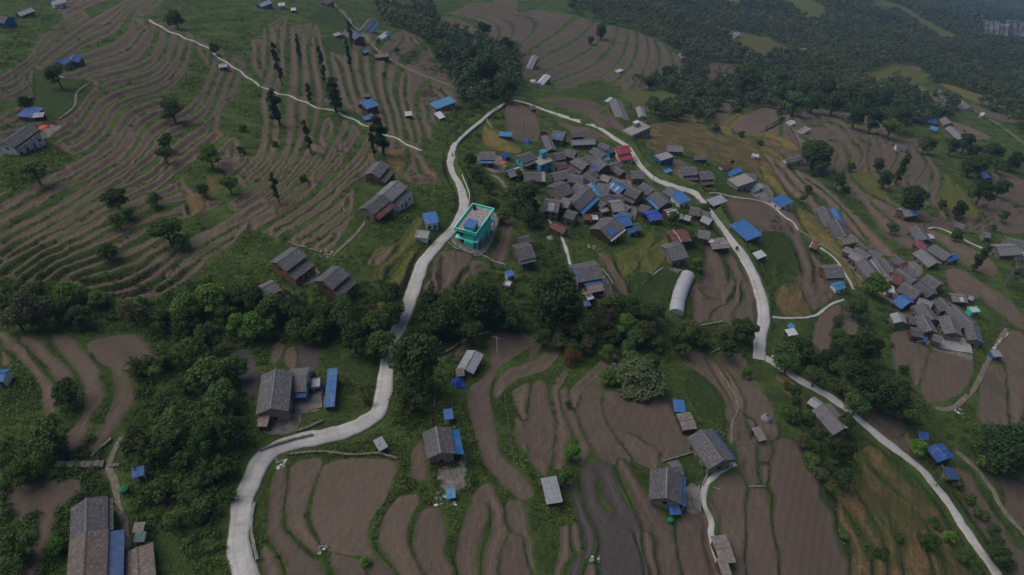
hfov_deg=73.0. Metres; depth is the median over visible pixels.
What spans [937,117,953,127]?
house
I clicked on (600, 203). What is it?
house
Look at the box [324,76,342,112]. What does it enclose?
fodder tree
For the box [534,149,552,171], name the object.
house
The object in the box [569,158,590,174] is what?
house
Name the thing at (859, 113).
broadleaf tree
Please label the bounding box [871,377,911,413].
broadleaf tree
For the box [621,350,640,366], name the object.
broadleaf tree
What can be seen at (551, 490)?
shed
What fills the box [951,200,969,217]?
broadleaf tree
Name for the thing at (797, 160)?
shed
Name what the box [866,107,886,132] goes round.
broadleaf tree
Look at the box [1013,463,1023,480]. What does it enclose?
broadleaf tree
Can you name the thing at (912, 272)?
house
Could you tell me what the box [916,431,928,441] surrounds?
shed
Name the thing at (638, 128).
house
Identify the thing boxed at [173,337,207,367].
broadleaf tree
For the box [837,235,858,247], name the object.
house
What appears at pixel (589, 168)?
house
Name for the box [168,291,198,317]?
broadleaf tree
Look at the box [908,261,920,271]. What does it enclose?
courtyard
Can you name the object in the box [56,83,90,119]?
dirt path
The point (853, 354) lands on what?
broadleaf tree
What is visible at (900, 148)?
house
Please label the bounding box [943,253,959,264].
shed
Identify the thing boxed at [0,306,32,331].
broadleaf tree
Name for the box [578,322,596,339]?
broadleaf tree
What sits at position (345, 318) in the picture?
broadleaf tree
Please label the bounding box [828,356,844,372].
broadleaf tree
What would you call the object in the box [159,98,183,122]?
broadleaf tree
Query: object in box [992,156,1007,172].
broadleaf tree
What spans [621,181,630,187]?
house
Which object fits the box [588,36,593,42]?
broadleaf tree
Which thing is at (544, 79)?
shed
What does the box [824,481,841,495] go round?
broadleaf tree
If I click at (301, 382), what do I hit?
house
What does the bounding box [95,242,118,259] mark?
broadleaf tree
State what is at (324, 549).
rock pile
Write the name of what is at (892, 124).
broadleaf tree
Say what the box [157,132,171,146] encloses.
broadleaf tree
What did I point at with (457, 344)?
stone wall
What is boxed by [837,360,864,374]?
broadleaf tree
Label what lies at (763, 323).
road
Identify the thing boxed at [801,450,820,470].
shrub
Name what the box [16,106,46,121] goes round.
house
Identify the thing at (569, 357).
flowering tree
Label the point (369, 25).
house
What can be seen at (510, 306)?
broadleaf tree
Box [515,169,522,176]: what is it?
broadleaf tree
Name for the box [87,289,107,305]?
broadleaf tree
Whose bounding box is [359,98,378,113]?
house
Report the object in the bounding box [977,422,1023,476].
broadleaf tree
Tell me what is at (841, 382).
broadleaf tree
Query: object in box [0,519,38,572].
bamboo clump
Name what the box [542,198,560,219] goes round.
house
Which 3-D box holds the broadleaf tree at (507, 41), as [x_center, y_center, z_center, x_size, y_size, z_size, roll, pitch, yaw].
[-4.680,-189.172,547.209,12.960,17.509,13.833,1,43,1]
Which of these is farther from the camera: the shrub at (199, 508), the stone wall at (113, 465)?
the stone wall at (113, 465)
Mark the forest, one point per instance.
(903, 27)
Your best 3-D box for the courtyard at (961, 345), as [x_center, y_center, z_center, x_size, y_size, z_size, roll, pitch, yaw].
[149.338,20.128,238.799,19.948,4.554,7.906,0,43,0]
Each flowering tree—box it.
[362,395,372,404]
[562,347,582,367]
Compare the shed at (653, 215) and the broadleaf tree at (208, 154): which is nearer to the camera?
the broadleaf tree at (208, 154)
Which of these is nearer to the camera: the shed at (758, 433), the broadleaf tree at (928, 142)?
the shed at (758, 433)
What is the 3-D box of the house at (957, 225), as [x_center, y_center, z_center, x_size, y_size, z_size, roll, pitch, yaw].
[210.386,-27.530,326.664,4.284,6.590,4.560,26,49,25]
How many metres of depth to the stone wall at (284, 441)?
141.47 m
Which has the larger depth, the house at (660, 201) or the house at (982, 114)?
the house at (982, 114)
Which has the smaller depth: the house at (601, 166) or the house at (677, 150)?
the house at (601, 166)
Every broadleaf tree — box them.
[0,293,11,311]
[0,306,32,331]
[2,457,41,486]
[6,290,53,329]
[14,280,48,297]
[15,160,47,184]
[17,95,34,107]
[20,300,54,326]
[25,412,69,459]
[42,536,66,554]
[43,65,62,88]
[47,297,72,320]
[50,376,78,406]
[52,281,86,305]
[62,304,93,328]
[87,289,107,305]
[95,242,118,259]
[98,187,128,210]
[107,213,125,228]
[116,300,146,323]
[119,206,133,220]
[119,424,147,453]
[132,295,144,303]
[145,191,162,206]
[146,217,182,247]
[148,309,170,331]
[152,405,180,435]
[153,428,185,453]
[154,146,172,164]
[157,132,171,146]
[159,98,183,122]
[162,505,188,526]
[164,9,185,28]
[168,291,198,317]
[170,233,190,250]
[172,306,199,333]
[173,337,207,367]
[184,356,228,389]
[186,421,218,452]
[191,321,225,351]
[194,283,227,312]
[195,183,208,196]
[197,142,220,168]
[202,377,237,416]
[208,43,219,54]
[210,404,234,421]
[211,302,236,322]
[212,415,249,446]
[218,176,237,194]
[222,353,248,378]
[225,312,245,332]
[227,286,244,303]
[238,311,273,339]
[241,284,262,309]
[253,293,282,321]
[278,293,306,316]
[285,314,307,341]
[294,305,314,325]
[302,317,328,343]
[312,302,335,327]
[327,292,352,322]
[336,310,361,328]
[341,322,369,353]
[359,310,390,332]
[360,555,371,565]
[362,330,395,358]
[378,300,404,324]
[379,282,403,301]
[387,331,445,391]
[400,325,423,339]
[418,289,441,310]
[418,295,462,334]
[421,323,439,340]
[432,45,445,61]
[454,282,504,323]
[459,321,482,346]
[462,152,476,167]
[466,46,477,60]
[466,53,501,88]
[478,22,491,39]
[483,180,494,192]
[484,199,499,209]
[493,76,517,100]
[495,300,522,329]
[496,208,510,222]
[500,36,513,50]
[506,200,522,214]
[507,181,538,209]
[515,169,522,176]
[518,205,538,226]
[524,200,540,212]
[528,180,538,187]
[533,267,583,326]
[534,327,551,345]
[540,131,547,138]
[550,331,569,348]
[557,467,573,483]
[563,444,581,460]
[564,339,583,358]
[564,400,571,407]
[566,307,595,336]
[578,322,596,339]
[579,336,595,353]
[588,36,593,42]
[593,305,619,330]
[595,22,606,38]
[597,343,618,362]
[598,293,624,312]
[599,369,616,384]
[602,328,621,342]
[614,313,638,335]
[620,304,639,317]
[620,340,634,353]
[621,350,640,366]
[623,293,639,309]
[624,328,644,346]
[634,320,655,340]
[638,302,666,324]
[643,352,659,370]
[645,95,661,106]
[646,76,655,88]
[646,335,664,351]
[651,103,667,118]
[661,66,673,79]
[667,211,679,223]
[668,326,685,345]
[675,343,691,355]
[676,106,685,118]
[678,319,698,341]
[680,67,691,74]
[687,228,697,242]
[690,257,704,269]
[694,108,705,121]
[694,326,711,345]
[697,87,704,96]
[699,203,710,211]
[708,79,722,88]
[715,96,724,109]
[715,325,733,339]
[719,87,730,98]
[719,339,738,357]
[731,316,759,341]
[732,65,762,93]
[739,366,752,378]
[769,70,788,82]
[772,82,795,108]
[772,340,801,361]
[773,352,800,374]
[782,90,810,114]
[782,380,791,389]
[788,335,814,358]
[788,384,802,395]
[791,395,801,404]
[794,79,814,102]
[795,433,811,448]
[799,194,807,202]
[799,411,808,420]
[801,139,835,170]
[804,184,812,193]
[804,364,830,386]
[804,439,827,454]
[805,91,824,112]
[805,353,824,365]
[808,425,823,438]
[811,467,829,479]
[818,75,837,95]
[821,90,849,115]
[821,347,839,364]
[824,458,838,471]
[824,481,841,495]
[827,437,858,460]
[828,328,849,349]
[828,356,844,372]
[832,173,845,190]
[832,314,842,323]
[832,372,850,393]
[832,468,855,488]
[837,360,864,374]
[838,335,862,356]
[838,412,858,431]
[840,346,864,362]
[842,82,863,100]
[842,295,869,317]
[842,383,875,405]
[843,361,884,402]
[843,391,872,416]
[847,104,868,127]
[847,162,855,171]
[847,332,885,359]
[857,85,880,107]
[861,272,891,295]
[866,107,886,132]
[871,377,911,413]
[872,158,884,171]
[875,88,895,104]
[877,169,893,187]
[881,118,904,137]
[886,222,899,233]
[890,105,913,126]
[893,394,926,422]
[898,365,909,372]
[900,185,931,210]
[909,438,928,456]
[917,135,938,152]
[917,532,942,548]
[937,199,947,208]
[942,530,957,542]
[945,138,961,155]
[950,229,963,240]
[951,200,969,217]
[955,549,976,563]
[959,133,976,153]
[959,155,983,175]
[965,144,982,155]
[973,179,995,204]
[977,154,992,173]
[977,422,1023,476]
[980,142,1006,159]
[985,523,1002,534]
[985,534,1005,545]
[986,543,1012,566]
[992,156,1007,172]
[993,179,1013,196]
[998,210,1010,221]
[1006,151,1023,171]
[1006,559,1017,571]
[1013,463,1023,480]
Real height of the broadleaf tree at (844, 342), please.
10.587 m
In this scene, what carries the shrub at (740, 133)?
on the ground at (806, 520)
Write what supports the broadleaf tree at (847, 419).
on the ground at (806, 520)
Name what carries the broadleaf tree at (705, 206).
on the ground at (806, 520)
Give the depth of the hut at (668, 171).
312.03 m
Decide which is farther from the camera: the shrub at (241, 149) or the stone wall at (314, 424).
the shrub at (241, 149)
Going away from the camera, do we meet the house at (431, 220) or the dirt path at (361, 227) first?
the dirt path at (361, 227)
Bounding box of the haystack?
[760,413,771,422]
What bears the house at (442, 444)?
on the ground at (806, 520)
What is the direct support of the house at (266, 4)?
on the ground at (806, 520)
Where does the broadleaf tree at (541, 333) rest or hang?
on the ground at (806, 520)
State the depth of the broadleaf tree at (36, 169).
199.13 m
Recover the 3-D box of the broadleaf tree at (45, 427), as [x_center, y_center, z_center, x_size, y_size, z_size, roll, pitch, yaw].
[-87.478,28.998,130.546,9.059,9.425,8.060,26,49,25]
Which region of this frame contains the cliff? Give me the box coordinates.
[981,19,1023,37]
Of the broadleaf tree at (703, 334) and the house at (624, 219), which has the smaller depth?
the broadleaf tree at (703, 334)
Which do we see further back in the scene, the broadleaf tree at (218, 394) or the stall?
the stall
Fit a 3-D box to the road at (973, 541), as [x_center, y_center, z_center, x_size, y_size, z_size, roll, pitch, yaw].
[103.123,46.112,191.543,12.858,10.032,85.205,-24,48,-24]
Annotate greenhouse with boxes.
[669,270,694,315]
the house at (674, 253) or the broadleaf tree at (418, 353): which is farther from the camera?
the house at (674, 253)
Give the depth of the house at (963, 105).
612.70 m
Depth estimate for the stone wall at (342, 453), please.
140.80 m
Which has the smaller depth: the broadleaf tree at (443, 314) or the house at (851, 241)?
the broadleaf tree at (443, 314)
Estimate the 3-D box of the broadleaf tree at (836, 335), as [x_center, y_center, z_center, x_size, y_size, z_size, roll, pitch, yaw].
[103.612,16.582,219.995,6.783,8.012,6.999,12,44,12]
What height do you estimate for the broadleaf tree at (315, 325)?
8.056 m
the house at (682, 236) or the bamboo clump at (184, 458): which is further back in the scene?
the house at (682, 236)
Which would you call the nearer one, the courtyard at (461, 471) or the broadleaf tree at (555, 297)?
the courtyard at (461, 471)
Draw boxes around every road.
[226,103,505,574]
[536,106,770,360]
[758,352,1001,574]
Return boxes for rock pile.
[275,458,287,469]
[318,542,327,554]
[434,491,456,506]
[589,556,599,562]
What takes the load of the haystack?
on the ground at (806, 520)
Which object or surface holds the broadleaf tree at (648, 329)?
on the ground at (806, 520)
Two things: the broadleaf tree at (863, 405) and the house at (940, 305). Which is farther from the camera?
the house at (940, 305)
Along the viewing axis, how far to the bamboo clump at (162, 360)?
152.61 m
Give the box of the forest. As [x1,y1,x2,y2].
[372,0,1023,128]
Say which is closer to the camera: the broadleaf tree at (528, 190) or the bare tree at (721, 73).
the broadleaf tree at (528, 190)
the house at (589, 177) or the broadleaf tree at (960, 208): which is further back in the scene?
the broadleaf tree at (960, 208)
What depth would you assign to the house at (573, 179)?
271.35 m
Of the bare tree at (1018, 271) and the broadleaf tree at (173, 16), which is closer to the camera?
the bare tree at (1018, 271)
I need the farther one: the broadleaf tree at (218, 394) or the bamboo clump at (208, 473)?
the broadleaf tree at (218, 394)
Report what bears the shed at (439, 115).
on the ground at (806, 520)
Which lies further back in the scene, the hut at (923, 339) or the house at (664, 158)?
the house at (664, 158)
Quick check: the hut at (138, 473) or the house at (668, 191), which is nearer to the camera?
the hut at (138, 473)
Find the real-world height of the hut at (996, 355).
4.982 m
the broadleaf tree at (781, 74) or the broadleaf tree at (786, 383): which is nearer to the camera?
the broadleaf tree at (786, 383)
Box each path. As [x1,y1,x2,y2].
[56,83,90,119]
[105,437,130,552]
[149,19,421,150]
[332,221,365,255]
[334,4,453,86]
[491,174,506,187]
[513,100,536,106]
[547,219,571,264]
[700,462,736,562]
[710,192,798,229]
[710,356,739,443]
[765,109,801,142]
[772,299,844,318]
[796,228,847,260]
[820,247,854,288]
[929,227,982,248]
[935,328,1008,412]
[955,450,1023,535]
[974,110,1023,142]
[992,332,1008,349]
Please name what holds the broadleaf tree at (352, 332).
on the ground at (806, 520)
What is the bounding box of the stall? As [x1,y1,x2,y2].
[707,194,727,209]
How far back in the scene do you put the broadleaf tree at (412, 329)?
172.57 m
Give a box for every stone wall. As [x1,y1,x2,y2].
[54,460,105,468]
[71,438,112,457]
[108,463,119,467]
[249,526,257,559]
[250,502,258,560]
[259,433,312,451]
[287,450,397,459]
[293,244,321,253]
[296,419,323,432]
[437,341,461,355]
[446,220,501,256]
[462,174,469,204]
[474,330,490,336]
[482,255,505,265]
[602,268,613,284]
[662,451,692,462]
[698,485,700,512]
[701,321,722,325]
[748,485,764,487]
[923,343,950,350]
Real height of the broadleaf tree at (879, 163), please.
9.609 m
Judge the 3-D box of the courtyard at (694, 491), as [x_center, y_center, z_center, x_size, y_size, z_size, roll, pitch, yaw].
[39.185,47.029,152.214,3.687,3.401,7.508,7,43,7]
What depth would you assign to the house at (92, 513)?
118.78 m
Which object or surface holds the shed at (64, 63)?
on the ground at (806, 520)
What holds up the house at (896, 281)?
on the ground at (806, 520)
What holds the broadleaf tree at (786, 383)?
on the ground at (806, 520)
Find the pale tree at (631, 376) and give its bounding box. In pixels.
[608,354,669,402]
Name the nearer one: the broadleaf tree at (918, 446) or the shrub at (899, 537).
the shrub at (899, 537)
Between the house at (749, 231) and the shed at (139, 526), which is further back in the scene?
the house at (749, 231)
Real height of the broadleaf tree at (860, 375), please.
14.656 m
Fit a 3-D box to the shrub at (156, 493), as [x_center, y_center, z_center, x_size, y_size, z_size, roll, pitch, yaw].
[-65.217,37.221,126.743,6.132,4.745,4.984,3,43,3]
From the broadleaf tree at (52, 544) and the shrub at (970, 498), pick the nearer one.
the broadleaf tree at (52, 544)
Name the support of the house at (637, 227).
on the ground at (806, 520)
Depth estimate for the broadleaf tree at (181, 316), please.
165.32 m
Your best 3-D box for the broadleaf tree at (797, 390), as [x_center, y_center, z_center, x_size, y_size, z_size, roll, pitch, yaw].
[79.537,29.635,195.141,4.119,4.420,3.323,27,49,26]
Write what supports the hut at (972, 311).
on the ground at (806, 520)
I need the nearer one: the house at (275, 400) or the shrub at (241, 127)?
the house at (275, 400)
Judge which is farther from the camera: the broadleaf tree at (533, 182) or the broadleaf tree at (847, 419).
the broadleaf tree at (533, 182)
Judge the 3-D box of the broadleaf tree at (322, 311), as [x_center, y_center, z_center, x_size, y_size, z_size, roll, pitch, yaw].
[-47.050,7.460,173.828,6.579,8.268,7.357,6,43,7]
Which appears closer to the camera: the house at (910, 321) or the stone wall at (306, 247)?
the stone wall at (306, 247)
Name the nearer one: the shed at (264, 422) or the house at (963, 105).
the shed at (264, 422)
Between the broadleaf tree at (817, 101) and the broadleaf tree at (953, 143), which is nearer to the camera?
the broadleaf tree at (953, 143)
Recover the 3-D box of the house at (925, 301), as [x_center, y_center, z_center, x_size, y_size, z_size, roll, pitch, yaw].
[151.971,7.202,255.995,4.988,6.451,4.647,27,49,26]
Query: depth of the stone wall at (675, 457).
159.52 m
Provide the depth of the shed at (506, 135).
320.77 m
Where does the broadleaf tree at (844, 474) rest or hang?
on the ground at (806, 520)
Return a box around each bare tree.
[714,63,730,81]
[932,466,953,485]
[1004,253,1023,285]
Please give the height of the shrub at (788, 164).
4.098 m
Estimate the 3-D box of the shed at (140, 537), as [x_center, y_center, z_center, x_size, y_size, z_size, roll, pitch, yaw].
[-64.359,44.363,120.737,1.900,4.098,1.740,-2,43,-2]
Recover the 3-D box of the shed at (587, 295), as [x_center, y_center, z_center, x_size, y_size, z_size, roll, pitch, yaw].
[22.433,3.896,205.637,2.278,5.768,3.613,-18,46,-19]
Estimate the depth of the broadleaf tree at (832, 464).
171.23 m
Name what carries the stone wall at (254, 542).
on the ground at (806, 520)
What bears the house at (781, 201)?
on the ground at (806, 520)
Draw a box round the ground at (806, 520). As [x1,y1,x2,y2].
[0,0,1023,574]
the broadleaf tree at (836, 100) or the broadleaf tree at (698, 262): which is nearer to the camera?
the broadleaf tree at (698, 262)
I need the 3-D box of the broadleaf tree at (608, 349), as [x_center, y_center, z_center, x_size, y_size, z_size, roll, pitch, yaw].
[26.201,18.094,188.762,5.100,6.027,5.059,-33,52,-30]
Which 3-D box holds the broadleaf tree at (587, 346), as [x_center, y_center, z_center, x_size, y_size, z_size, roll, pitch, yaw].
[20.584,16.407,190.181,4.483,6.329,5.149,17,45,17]
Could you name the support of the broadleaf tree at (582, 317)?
on the ground at (806, 520)
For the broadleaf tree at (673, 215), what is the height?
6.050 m
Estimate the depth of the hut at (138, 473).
129.56 m
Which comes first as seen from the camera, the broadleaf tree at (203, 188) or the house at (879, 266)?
the broadleaf tree at (203, 188)
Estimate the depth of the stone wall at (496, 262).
208.88 m
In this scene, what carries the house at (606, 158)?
on the ground at (806, 520)
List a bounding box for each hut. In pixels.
[0,369,13,386]
[131,465,147,481]
[311,377,320,391]
[332,32,341,37]
[373,436,387,452]
[405,111,411,118]
[443,408,453,423]
[445,488,455,500]
[503,280,511,289]
[504,270,513,280]
[528,105,535,112]
[583,214,590,224]
[583,300,590,308]
[591,215,597,222]
[604,97,612,102]
[615,68,622,73]
[627,228,634,236]
[663,168,672,174]
[678,214,683,222]
[683,215,691,224]
[751,153,758,159]
[919,336,927,344]
[965,306,980,316]
[968,295,974,303]
[988,350,1002,360]
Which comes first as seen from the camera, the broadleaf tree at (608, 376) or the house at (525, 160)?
the broadleaf tree at (608, 376)
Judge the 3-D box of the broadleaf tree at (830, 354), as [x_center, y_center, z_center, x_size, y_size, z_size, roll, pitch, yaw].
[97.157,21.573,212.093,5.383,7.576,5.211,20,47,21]
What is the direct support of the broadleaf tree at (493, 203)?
on the ground at (806, 520)
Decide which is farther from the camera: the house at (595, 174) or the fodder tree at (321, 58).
the fodder tree at (321, 58)
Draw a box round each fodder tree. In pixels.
[264,88,281,125]
[268,171,279,202]
[270,42,283,85]
[294,33,301,65]
[300,119,312,152]
[305,82,312,102]
[316,45,325,83]
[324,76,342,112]
[344,39,351,69]
[346,20,354,47]
[367,125,376,157]
[371,115,389,154]
[893,153,911,183]
[971,245,992,270]
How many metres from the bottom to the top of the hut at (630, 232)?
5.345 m
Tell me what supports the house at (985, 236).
on the ground at (806, 520)
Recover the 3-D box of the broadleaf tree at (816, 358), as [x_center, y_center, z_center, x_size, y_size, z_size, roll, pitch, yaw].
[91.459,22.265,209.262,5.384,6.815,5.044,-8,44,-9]
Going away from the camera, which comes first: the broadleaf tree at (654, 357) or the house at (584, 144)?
the broadleaf tree at (654, 357)
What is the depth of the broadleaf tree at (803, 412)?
185.80 m
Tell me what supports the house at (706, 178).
on the ground at (806, 520)
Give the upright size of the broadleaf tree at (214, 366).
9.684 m
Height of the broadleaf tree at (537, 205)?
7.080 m
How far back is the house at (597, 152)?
313.86 m
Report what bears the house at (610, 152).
on the ground at (806, 520)
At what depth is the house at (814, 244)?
272.32 m
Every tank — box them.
[119,485,130,495]
[309,371,315,377]
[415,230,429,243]
[667,517,673,524]
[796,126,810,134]
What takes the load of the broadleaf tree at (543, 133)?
on the ground at (806, 520)
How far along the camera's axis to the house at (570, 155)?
305.52 m
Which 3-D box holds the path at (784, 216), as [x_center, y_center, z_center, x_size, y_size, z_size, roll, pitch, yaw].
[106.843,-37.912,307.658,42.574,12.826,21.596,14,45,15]
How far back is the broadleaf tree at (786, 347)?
204.94 m
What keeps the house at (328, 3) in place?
on the ground at (806, 520)
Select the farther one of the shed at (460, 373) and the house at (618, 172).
the house at (618, 172)
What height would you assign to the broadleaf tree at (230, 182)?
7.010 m
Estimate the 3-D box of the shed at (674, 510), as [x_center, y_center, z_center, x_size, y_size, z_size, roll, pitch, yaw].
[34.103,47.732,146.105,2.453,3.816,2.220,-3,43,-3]
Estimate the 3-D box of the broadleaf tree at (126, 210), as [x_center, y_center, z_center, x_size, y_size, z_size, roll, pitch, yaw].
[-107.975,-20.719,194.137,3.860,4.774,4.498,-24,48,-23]
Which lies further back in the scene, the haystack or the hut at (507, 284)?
the hut at (507, 284)
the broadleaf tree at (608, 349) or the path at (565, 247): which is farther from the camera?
the path at (565, 247)
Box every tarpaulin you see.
[39,125,48,129]
[450,377,465,388]
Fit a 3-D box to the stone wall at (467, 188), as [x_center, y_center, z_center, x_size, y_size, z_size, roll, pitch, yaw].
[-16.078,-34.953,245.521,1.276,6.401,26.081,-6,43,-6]
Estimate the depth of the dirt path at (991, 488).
191.93 m
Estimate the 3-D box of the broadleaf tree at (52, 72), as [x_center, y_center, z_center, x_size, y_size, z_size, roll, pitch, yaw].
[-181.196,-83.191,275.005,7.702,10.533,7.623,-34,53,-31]
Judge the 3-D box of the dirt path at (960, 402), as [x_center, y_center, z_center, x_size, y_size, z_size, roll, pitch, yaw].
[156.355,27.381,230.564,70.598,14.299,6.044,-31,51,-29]
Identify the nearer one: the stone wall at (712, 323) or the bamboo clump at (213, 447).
the bamboo clump at (213, 447)
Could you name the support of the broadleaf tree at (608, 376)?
on the ground at (806, 520)
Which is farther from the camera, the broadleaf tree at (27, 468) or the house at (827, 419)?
the house at (827, 419)
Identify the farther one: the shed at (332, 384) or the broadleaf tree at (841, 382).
the broadleaf tree at (841, 382)
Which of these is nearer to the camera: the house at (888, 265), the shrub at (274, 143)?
the shrub at (274, 143)
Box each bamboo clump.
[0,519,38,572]
[121,355,155,379]
[128,430,170,467]
[139,339,180,370]
[144,455,165,467]
[165,323,195,342]
[165,373,191,396]
[170,447,194,469]
[171,480,197,505]
[191,452,229,487]
[192,471,212,486]
[206,441,219,452]
[215,485,240,504]
[394,383,430,412]
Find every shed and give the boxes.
[15,7,35,17]
[32,112,46,120]
[50,0,68,8]
[54,57,74,69]
[69,54,85,67]
[124,542,156,574]
[132,522,146,532]
[133,531,147,543]
[219,63,228,70]
[257,414,271,430]
[324,368,338,410]
[361,49,368,55]
[363,92,370,99]
[375,53,388,62]
[377,31,390,39]
[434,111,444,120]
[456,368,464,379]
[457,350,483,375]
[498,131,511,140]
[501,153,509,160]
[517,235,531,243]
[526,55,537,68]
[537,74,550,84]
[541,476,562,505]
[549,222,568,236]
[582,291,593,304]
[583,280,604,297]
[635,106,646,118]
[643,209,662,222]
[663,208,677,220]
[666,460,683,475]
[668,504,680,517]
[672,399,685,414]
[676,412,696,434]
[692,155,707,164]
[700,215,714,228]
[708,237,729,253]
[710,534,735,566]
[715,557,731,574]
[719,163,733,170]
[750,183,763,192]
[751,426,766,442]
[752,250,766,261]
[782,155,803,164]
[785,120,795,126]
[806,397,822,410]
[830,281,846,293]
[883,285,894,297]
[888,312,906,327]
[894,263,908,268]
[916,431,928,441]
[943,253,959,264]
[946,293,967,306]
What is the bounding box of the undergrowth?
[0,1,1023,574]
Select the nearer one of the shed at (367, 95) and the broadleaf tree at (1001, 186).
the shed at (367, 95)
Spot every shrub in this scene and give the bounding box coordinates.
[136,474,172,503]
[188,496,213,523]
[211,456,238,480]
[236,146,245,153]
[238,124,246,131]
[270,140,277,146]
[299,174,307,181]
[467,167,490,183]
[711,123,719,131]
[738,131,744,136]
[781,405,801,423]
[786,162,794,166]
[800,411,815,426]
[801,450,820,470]
[809,170,818,175]
[838,528,850,539]
[840,186,850,192]
[873,547,889,559]
[894,532,905,542]
[928,515,943,530]
[951,476,965,489]
[962,493,976,505]
[972,435,996,454]
[973,506,990,520]
[975,453,1001,474]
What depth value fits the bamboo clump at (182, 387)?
146.80 m
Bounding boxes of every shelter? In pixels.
[314,384,322,393]
[599,207,609,216]
[784,328,797,337]
[787,323,794,328]
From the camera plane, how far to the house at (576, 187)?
261.30 m
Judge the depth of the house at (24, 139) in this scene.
218.36 m
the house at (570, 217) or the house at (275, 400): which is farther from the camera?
the house at (570, 217)
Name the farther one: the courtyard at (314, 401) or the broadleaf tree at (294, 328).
the broadleaf tree at (294, 328)
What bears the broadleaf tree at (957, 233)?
on the ground at (806, 520)
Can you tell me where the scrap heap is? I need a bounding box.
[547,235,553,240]
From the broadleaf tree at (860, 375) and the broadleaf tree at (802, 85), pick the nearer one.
the broadleaf tree at (860, 375)
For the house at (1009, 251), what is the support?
on the ground at (806, 520)
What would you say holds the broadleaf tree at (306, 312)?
on the ground at (806, 520)
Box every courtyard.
[296,393,322,409]
[301,268,319,286]
[444,450,466,485]
[480,212,500,252]
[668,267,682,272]
[686,486,699,510]
[756,188,767,197]
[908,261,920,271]
[925,338,971,354]
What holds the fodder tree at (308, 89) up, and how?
on the ground at (806, 520)
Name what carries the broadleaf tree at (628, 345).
on the ground at (806, 520)
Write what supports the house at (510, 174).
on the ground at (806, 520)
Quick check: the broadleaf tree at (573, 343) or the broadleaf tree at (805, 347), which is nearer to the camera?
the broadleaf tree at (573, 343)
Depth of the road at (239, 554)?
145.78 m
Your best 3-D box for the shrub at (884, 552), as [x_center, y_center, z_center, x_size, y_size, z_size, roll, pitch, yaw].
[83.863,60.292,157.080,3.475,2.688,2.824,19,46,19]
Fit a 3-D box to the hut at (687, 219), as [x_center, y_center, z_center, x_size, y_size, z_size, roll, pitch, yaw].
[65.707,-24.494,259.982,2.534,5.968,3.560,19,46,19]
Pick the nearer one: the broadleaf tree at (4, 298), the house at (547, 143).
the broadleaf tree at (4, 298)
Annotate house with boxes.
[0,16,17,27]
[0,124,48,155]
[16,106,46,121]
[67,529,128,574]
[70,496,119,540]
[255,368,293,420]
[256,0,272,8]
[258,280,281,306]
[269,247,315,285]
[278,2,285,9]
[290,367,310,401]
[314,266,356,300]
[321,0,334,7]
[341,29,364,44]
[357,18,379,33]
[357,98,365,107]
[358,194,395,224]
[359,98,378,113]
[362,114,372,121]
[364,160,394,185]
[376,180,413,211]
[422,211,438,229]
[422,426,463,463]
[429,96,456,109]
[454,203,494,248]
[479,151,495,167]
[504,167,524,180]
[512,242,535,268]
[514,151,536,168]
[524,172,544,186]
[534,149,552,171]
[539,130,556,152]
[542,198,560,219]
[545,181,573,199]
[549,170,568,183]
[551,130,567,146]
[552,152,566,165]
[555,164,569,170]
[559,197,572,215]
[563,209,579,226]
[564,149,577,162]
[566,168,576,173]
[567,173,584,187]
[568,260,603,289]
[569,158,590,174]
[570,130,585,139]
[570,139,595,148]
[570,188,599,216]
[572,183,593,192]
[582,136,596,145]
[582,172,601,184]
[584,155,595,163]
[585,166,598,173]
[587,182,601,194]
[588,147,608,158]
[589,217,625,244]
[590,171,599,178]
[591,158,610,174]
[594,199,608,212]
[596,182,610,193]
[597,142,611,152]
[597,193,613,203]
[599,174,612,183]
[603,156,610,162]
[607,148,614,156]
[608,199,624,216]
[609,98,629,120]
[609,161,623,173]
[609,181,626,195]
[611,166,626,178]
[611,213,631,231]
[612,194,624,202]
[613,145,632,162]
[618,210,633,220]
[621,120,650,137]
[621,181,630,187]
[624,186,645,205]
[624,204,631,212]
[630,170,644,184]
[631,223,641,235]
[638,182,658,198]
[638,204,650,217]
[646,191,673,211]
[649,467,685,512]
[653,151,673,164]
[655,149,665,153]
[659,241,688,266]
[662,187,678,199]
[666,145,682,156]
[667,229,691,248]
[671,191,690,207]
[679,166,698,181]
[687,428,735,474]
[689,206,700,220]
[697,171,713,187]
[697,230,710,244]
[698,209,711,220]
[727,173,755,190]
[728,167,742,176]
[729,219,762,243]
[732,31,740,37]
[741,173,756,185]
[770,194,792,209]
[809,240,820,251]
[811,403,847,437]
[814,205,834,227]
[817,264,845,284]
[825,218,850,241]
[830,208,845,224]
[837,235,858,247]
[841,246,853,259]
[847,252,864,266]
[853,247,872,259]
[853,258,879,281]
[868,249,882,259]
[870,258,890,276]
[880,258,895,273]
[883,274,891,282]
[889,256,908,266]
[890,272,902,288]
[891,295,913,311]
[894,144,906,151]
[894,207,918,220]
[894,269,918,284]
[895,281,923,302]
[903,267,916,275]
[905,316,917,328]
[906,225,932,243]
[907,326,923,342]
[910,239,928,250]
[910,302,938,325]
[911,249,940,269]
[913,314,937,339]
[914,281,937,300]
[916,297,932,307]
[919,274,944,291]
[923,118,936,125]
[925,443,954,465]
[927,245,952,263]
[929,126,938,132]
[929,333,943,347]
[931,297,951,315]
[933,90,947,101]
[935,315,962,341]
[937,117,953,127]
[941,466,958,484]
[943,126,963,139]
[943,305,977,330]
[952,222,964,230]
[957,98,972,110]
[961,323,982,347]
[977,172,992,180]
[978,232,990,241]
[979,112,985,117]
[988,243,1020,259]
[1001,236,1023,249]
[1013,249,1023,260]

